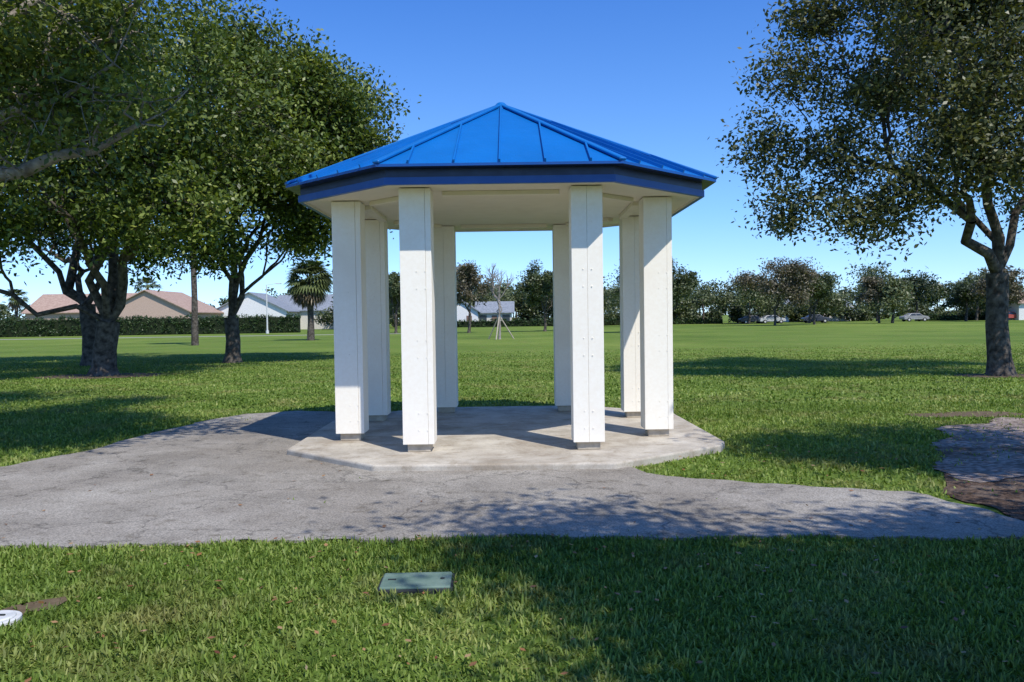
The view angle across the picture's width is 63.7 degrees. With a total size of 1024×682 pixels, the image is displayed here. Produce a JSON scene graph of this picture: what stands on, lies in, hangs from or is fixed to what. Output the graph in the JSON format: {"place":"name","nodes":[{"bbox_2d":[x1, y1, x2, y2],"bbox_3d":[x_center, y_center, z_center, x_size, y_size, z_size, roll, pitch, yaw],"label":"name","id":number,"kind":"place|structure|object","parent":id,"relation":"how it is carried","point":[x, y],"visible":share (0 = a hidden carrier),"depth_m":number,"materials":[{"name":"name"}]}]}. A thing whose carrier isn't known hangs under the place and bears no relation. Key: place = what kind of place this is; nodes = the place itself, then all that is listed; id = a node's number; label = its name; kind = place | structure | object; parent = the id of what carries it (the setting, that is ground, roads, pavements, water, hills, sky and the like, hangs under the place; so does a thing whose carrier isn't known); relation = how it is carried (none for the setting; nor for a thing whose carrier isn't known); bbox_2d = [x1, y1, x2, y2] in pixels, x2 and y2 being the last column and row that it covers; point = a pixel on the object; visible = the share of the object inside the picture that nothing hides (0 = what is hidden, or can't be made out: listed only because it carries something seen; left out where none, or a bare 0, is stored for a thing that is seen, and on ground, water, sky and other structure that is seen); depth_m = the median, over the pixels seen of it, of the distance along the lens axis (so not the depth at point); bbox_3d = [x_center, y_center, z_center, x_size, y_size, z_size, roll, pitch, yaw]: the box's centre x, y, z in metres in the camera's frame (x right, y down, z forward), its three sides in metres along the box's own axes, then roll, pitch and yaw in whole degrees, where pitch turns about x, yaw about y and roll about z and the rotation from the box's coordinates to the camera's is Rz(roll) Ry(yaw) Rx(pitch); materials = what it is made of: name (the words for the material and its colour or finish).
{"place":"outdoors","nodes":[
{"label":"outdoors","id":0,"kind":"place"},
{"bbox_2d":[26,313,79,319],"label":"walls","id":1,"kind":"structure","parent":0,"point":[56,315],"depth_m":135.91,"materials":[{"name":"beige paint"}]},
{"bbox_2d":[21,293,135,313],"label":"roof","id":2,"kind":"structure","parent":1,"relation":"on","point":[43,302],"depth_m":138.54,"materials":[{"name":"beige tile"}]},
{"bbox_2d":[119,291,220,318],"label":"walls","id":3,"kind":"structure","parent":0,"point":[145,303],"depth_m":130.88,"materials":[{"name":"beige paint"}]},
{"bbox_2d":[98,290,223,313],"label":"roof","id":4,"kind":"structure","parent":3,"relation":"on","point":[181,300],"depth_m":136.14,"materials":[{"name":"beige tile"}]},
{"bbox_2d":[0,333,400,339],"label":"sidewalk","id":5,"kind":"structure","parent":0,"point":[153,337],"depth_m":91.53,"materials":[{"name":"concrete"}]},
{"bbox_2d":[218,293,297,317],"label":"walls","id":6,"kind":"structure","parent":0,"point":[252,305],"depth_m":144.88,"materials":[{"name":"white paint"}]},
{"bbox_2d":[216,292,299,311],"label":"roof","id":7,"kind":"structure","parent":6,"relation":"on","point":[278,303],"depth_m":147.83,"materials":[{"name":"grey tile"}]},
{"bbox_2d":[298,311,333,328],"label":"walls","id":8,"kind":"structure","parent":0,"point":[304,320],"depth_m":152.45,"materials":[{"name":"white paint"}]},
{"bbox_2d":[277,294,332,310],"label":"roof","id":9,"kind":"structure","parent":8,"relation":"on","point":[287,299],"depth_m":154.44,"materials":[{"name":"grey tile"}]},
{"bbox_2d":[0,411,1023,548],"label":"path","id":10,"kind":"structure","parent":0,"point":[223,467],"depth_m":7.30,"materials":[{"name":"concrete"}]},
{"bbox_2d":[0,314,1023,681],"bbox_3d":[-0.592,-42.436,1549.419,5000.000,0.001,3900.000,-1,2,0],"label":"ground","id":11,"kind":"structure","parent":0,"point":[784,336],"depth_m":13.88,"materials":[{"name":"green plant"}]},
{"bbox_2d":[0,610,21,625],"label":"valve cover","id":12,"kind":"object","parent":11,"relation":"on","point":[7,615],"visible":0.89,"depth_m":4.56,"materials":[{"name":"white plastic"}]},
{"bbox_2d":[2,289,29,320],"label":"cabbage palm tree","id":13,"kind":"object","parent":11,"relation":"on","point":[14,304],"visible":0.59,"depth_m":149.20,"materials":[{"name":"green plant"}]},
{"bbox_2d":[2,596,66,614],"bbox_3d":[-2.797,1.548,4.785,0.393,0.001,0.227,-2,2,-35],"label":"bare soil patch","id":14,"kind":"object","parent":11,"relation":"on","point":[36,604],"visible":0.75,"depth_m":4.83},
{"bbox_2d":[34,373,160,378],"bbox_3d":[-12.870,1.090,25.813,3.892,0.001,2.632,-1,2,0],"label":"bare soil patch","id":15,"kind":"object","parent":11,"relation":"on","point":[125,375],"visible":0.81,"depth_m":25.63,"materials":[{"name":"brown soil"}]},
{"bbox_2d":[0,28,206,365],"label":"oak tree","id":16,"kind":"object","parent":11,"relation":"on","point":[87,321],"visible":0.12,"depth_m":32.76,"materials":[{"name":"green plant"}]},
{"bbox_2d":[0,0,253,240],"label":"oak tree","id":17,"kind":"object","parent":11,"relation":"on","point":[68,99],"visible":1,"depth_m":11.51,"materials":[{"name":"green plant"}]},
{"bbox_2d":[133,276,162,292],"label":"cabbage palm tree","id":18,"kind":"object","parent":11,"relation":"on","point":[153,284],"visible":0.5,"depth_m":149.39,"materials":[{"name":"green plant"}]},
{"bbox_2d":[0,312,300,336],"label":"hedge","id":19,"kind":"object","parent":11,"relation":"on","point":[132,325],"visible":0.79,"depth_m":109.83,"materials":[{"name":"green plant"}]},
{"bbox_2d":[0,0,342,375],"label":"oak tree","id":20,"kind":"object","parent":11,"relation":"on","point":[171,188],"visible":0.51,"depth_m":24.38,"materials":[{"name":"green plant"}]},
{"bbox_2d":[190,254,198,345],"bbox_3d":[-22.352,-5.902,57.925,3.987,12.635,4.196,-1,2,0],"label":"cabbage palm tree","id":21,"kind":"object","parent":11,"relation":"on","point":[194,326],"depth_m":57.79,"materials":[{"name":"brown plant"}]},
{"bbox_2d":[93,0,421,362],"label":"oak tree","id":22,"kind":"object","parent":11,"relation":"on","point":[350,109],"visible":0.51,"depth_m":31.16,"materials":[{"name":"green plant"}]},
{"bbox_2d":[266,283,281,333],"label":"street lamp","id":23,"kind":"object","parent":11,"relation":"on","point":[267,331],"visible":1,"depth_m":107.85,"materials":[{"name":"metal"}]},
{"bbox_2d":[284,260,332,339],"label":"cabbage palm tree","id":24,"kind":"object","parent":11,"relation":"on","point":[311,289],"visible":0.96,"depth_m":67.20,"materials":[{"name":"green plant"}]},
{"bbox_2d":[388,271,400,332],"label":"oak tree","id":25,"kind":"object","parent":11,"relation":"on","point":[394,285],"visible":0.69,"depth_m":95.41,"materials":[{"name":"green plant"}]},
{"bbox_2d":[376,572,454,595],"bbox_3d":[-0.589,1.500,5.095,0.460,0.068,0.320,-1,2,-2],"label":"utility box cover","id":26,"kind":"object","parent":11,"relation":"on","point":[409,582],"visible":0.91,"depth_m":5.03,"materials":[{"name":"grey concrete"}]},
{"bbox_2d":[457,302,477,320],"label":"walls","id":27,"kind":"structure","parent":11,"relation":"on","point":[462,312],"depth_m":152.91,"materials":[{"name":"white paint"}]},
{"bbox_2d":[456,259,494,332],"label":"oak tree","id":28,"kind":"object","parent":11,"relation":"on","point":[467,274],"visible":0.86,"depth_m":90.94,"materials":[{"name":"green plant"}]},
{"bbox_2d":[478,313,511,320],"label":"walls","id":29,"kind":"structure","parent":11,"relation":"on","point":[489,316],"depth_m":153.92,"materials":[{"name":"white paint"}]},
{"bbox_2d":[479,315,509,320],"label":"windows and door","id":30,"kind":"structure","parent":29,"relation":"attached to","point":[507,317],"depth_m":153.88,"materials":[{"name":"grey glass"}]},
{"bbox_2d":[475,301,514,313],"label":"roof","id":31,"kind":"structure","parent":29,"relation":"on","point":[493,307],"depth_m":155.43,"materials":[{"name":"grey tile"}]},
{"bbox_2d":[481,264,514,339],"bbox_3d":[-1.003,-2.991,63.024,2.382,6.022,3.093,-2,2,-26],"label":"bare staked tree","id":32,"kind":"object","parent":11,"relation":"on","point":[497,298],"visible":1,"depth_m":62.87,"materials":[{"name":"grey plant"}]},
{"bbox_2d":[285,102,724,470],"bbox_3d":[-0.124,-0.971,11.602,5.449,4.785,5.750,-1,2,0],"label":"gazebo","id":33,"kind":"object","parent":11,"relation":"on","point":[497,167],"visible":0.99,"depth_m":10.41,"materials":[{"name":"paint"}]},
{"bbox_2d":[457,318,552,326],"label":"hedge","id":34,"kind":"object","parent":11,"relation":"on","point":[488,323],"visible":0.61,"depth_m":149.34,"materials":[{"name":"green plant"}]},
{"bbox_2d":[3,443,1018,681],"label":"fallen leaves","id":35,"kind":"object","parent":11,"relation":"on","point":[467,655],"visible":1,"depth_m":4.78,"materials":[{"name":"brown plant"}]},
{"bbox_2d":[0,260,1023,328],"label":"distant tree line","id":36,"kind":"object","parent":11,"relation":"on","point":[927,294],"visible":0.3,"depth_m":150.34,"materials":[{"name":"green plant"}]},
{"bbox_2d":[511,259,552,330],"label":"oak tree","id":37,"kind":"object","parent":11,"relation":"on","point":[538,284],"visible":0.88,"depth_m":93.68,"materials":[{"name":"green plant"}]},
{"bbox_2d":[603,262,619,300],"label":"oak tree","id":38,"kind":"object","parent":11,"relation":"on","point":[617,289],"visible":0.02,"depth_m":80.18,"materials":[{"name":"green plant"}]},
{"bbox_2d":[604,316,722,324],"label":"hedge","id":39,"kind":"object","parent":11,"relation":"on","point":[612,321],"visible":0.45,"depth_m":148.54,"materials":[{"name":"green plant"}]},
{"bbox_2d":[672,258,702,310],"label":"oak tree","id":40,"kind":"object","parent":11,"relation":"on","point":[685,284],"visible":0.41,"depth_m":84.75,"materials":[{"name":"green plant"}]},
{"bbox_2d":[738,315,762,323],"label":"parked car","id":41,"kind":"object","parent":11,"relation":"on","point":[753,318],"visible":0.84,"depth_m":143.09,"materials":[{"name":"paint"}]},
{"bbox_2d":[758,315,785,323],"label":"parked car","id":42,"kind":"object","parent":11,"relation":"on","point":[764,319],"visible":0.94,"depth_m":142.11,"materials":[{"name":"paint"}]},
{"bbox_2d":[724,257,825,325],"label":"oak tree","id":43,"kind":"object","parent":11,"relation":"on","point":[798,276],"visible":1,"depth_m":113.22,"materials":[{"name":"green plant"}]},
{"bbox_2d":[801,314,829,322],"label":"parked car","id":44,"kind":"object","parent":11,"relation":"on","point":[820,318],"visible":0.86,"depth_m":143.10,"materials":[{"name":"paint"}]},
{"bbox_2d":[783,302,850,321],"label":"walls","id":45,"kind":"structure","parent":11,"relation":"on","point":[834,318],"depth_m":165.47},
{"bbox_2d":[805,271,841,324],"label":"oak tree","id":46,"kind":"object","parent":11,"relation":"on","point":[824,287],"visible":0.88,"depth_m":117.56,"materials":[{"name":"green plant"}]},
{"bbox_2d":[707,0,1023,375],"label":"oak tree","id":47,"kind":"object","parent":11,"relation":"on","point":[935,33],"visible":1,"depth_m":19.69,"materials":[{"name":"green plant"}]},
{"bbox_2d":[854,275,912,322],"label":"oak tree","id":48,"kind":"object","parent":11,"relation":"on","point":[868,284],"visible":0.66,"depth_m":127.31,"materials":[{"name":"green plant"}]},
{"bbox_2d":[899,313,928,321],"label":"parked car","id":49,"kind":"object","parent":11,"relation":"on","point":[917,316],"visible":0.96,"depth_m":142.64,"materials":[{"name":"paint"}]},
{"bbox_2d":[921,312,985,320],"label":"hedge","id":50,"kind":"object","parent":11,"relation":"on","point":[944,317],"visible":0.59,"depth_m":149.00,"materials":[{"name":"green plant"}]},
{"bbox_2d":[905,411,1022,416],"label":"bare soil patch","id":51,"kind":"object","parent":11,"relation":"on","point":[976,414],"visible":0.84,"depth_m":13.17,"materials":[{"name":"brown soil"}]},
{"bbox_2d":[943,472,1023,519],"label":"mulch bed","id":52,"kind":"object","parent":11,"relation":"on","point":[1007,499],"visible":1,"depth_m":7.42,"materials":[{"name":"brown soil"}]},
{"bbox_2d":[955,374,1023,377],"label":"bare soil patch","id":53,"kind":"object","parent":11,"relation":"on","point":[982,375],"visible":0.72,"depth_m":20.86,"materials":[{"name":"brown soil"}]},
{"bbox_2d":[969,265,1023,307],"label":"oak tree","id":54,"kind":"object","parent":11,"relation":"on","point":[1015,290],"visible":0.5,"depth_m":128.69,"materials":[{"name":"green plant"}]},
{"bbox_2d":[1009,312,1016,317],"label":"parked car","id":55,"kind":"object","parent":11,"relation":"on","point":[1012,314],"visible":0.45,"depth_m":142.12,"materials":[{"name":"paint"}]},
{"bbox_2d":[1009,301,1023,319],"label":"walls","id":56,"kind":"structure","parent":11,"relation":"on","point":[1018,310],"depth_m":141.85,"materials":[{"name":"white paint"}]},
{"bbox_2d":[0,0,1023,318],"label":"sky","id":57,"kind":"structure","parent":0,"point":[655,77],"materials":[{"name":"blue"}]},
{"bbox_2d":[932,417,1023,481],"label":"gravel path","id":58,"kind":"structure","parent":0,"point":[974,469],"depth_m":9.63,"materials":[{"name":"grey gravel"}]}
]}

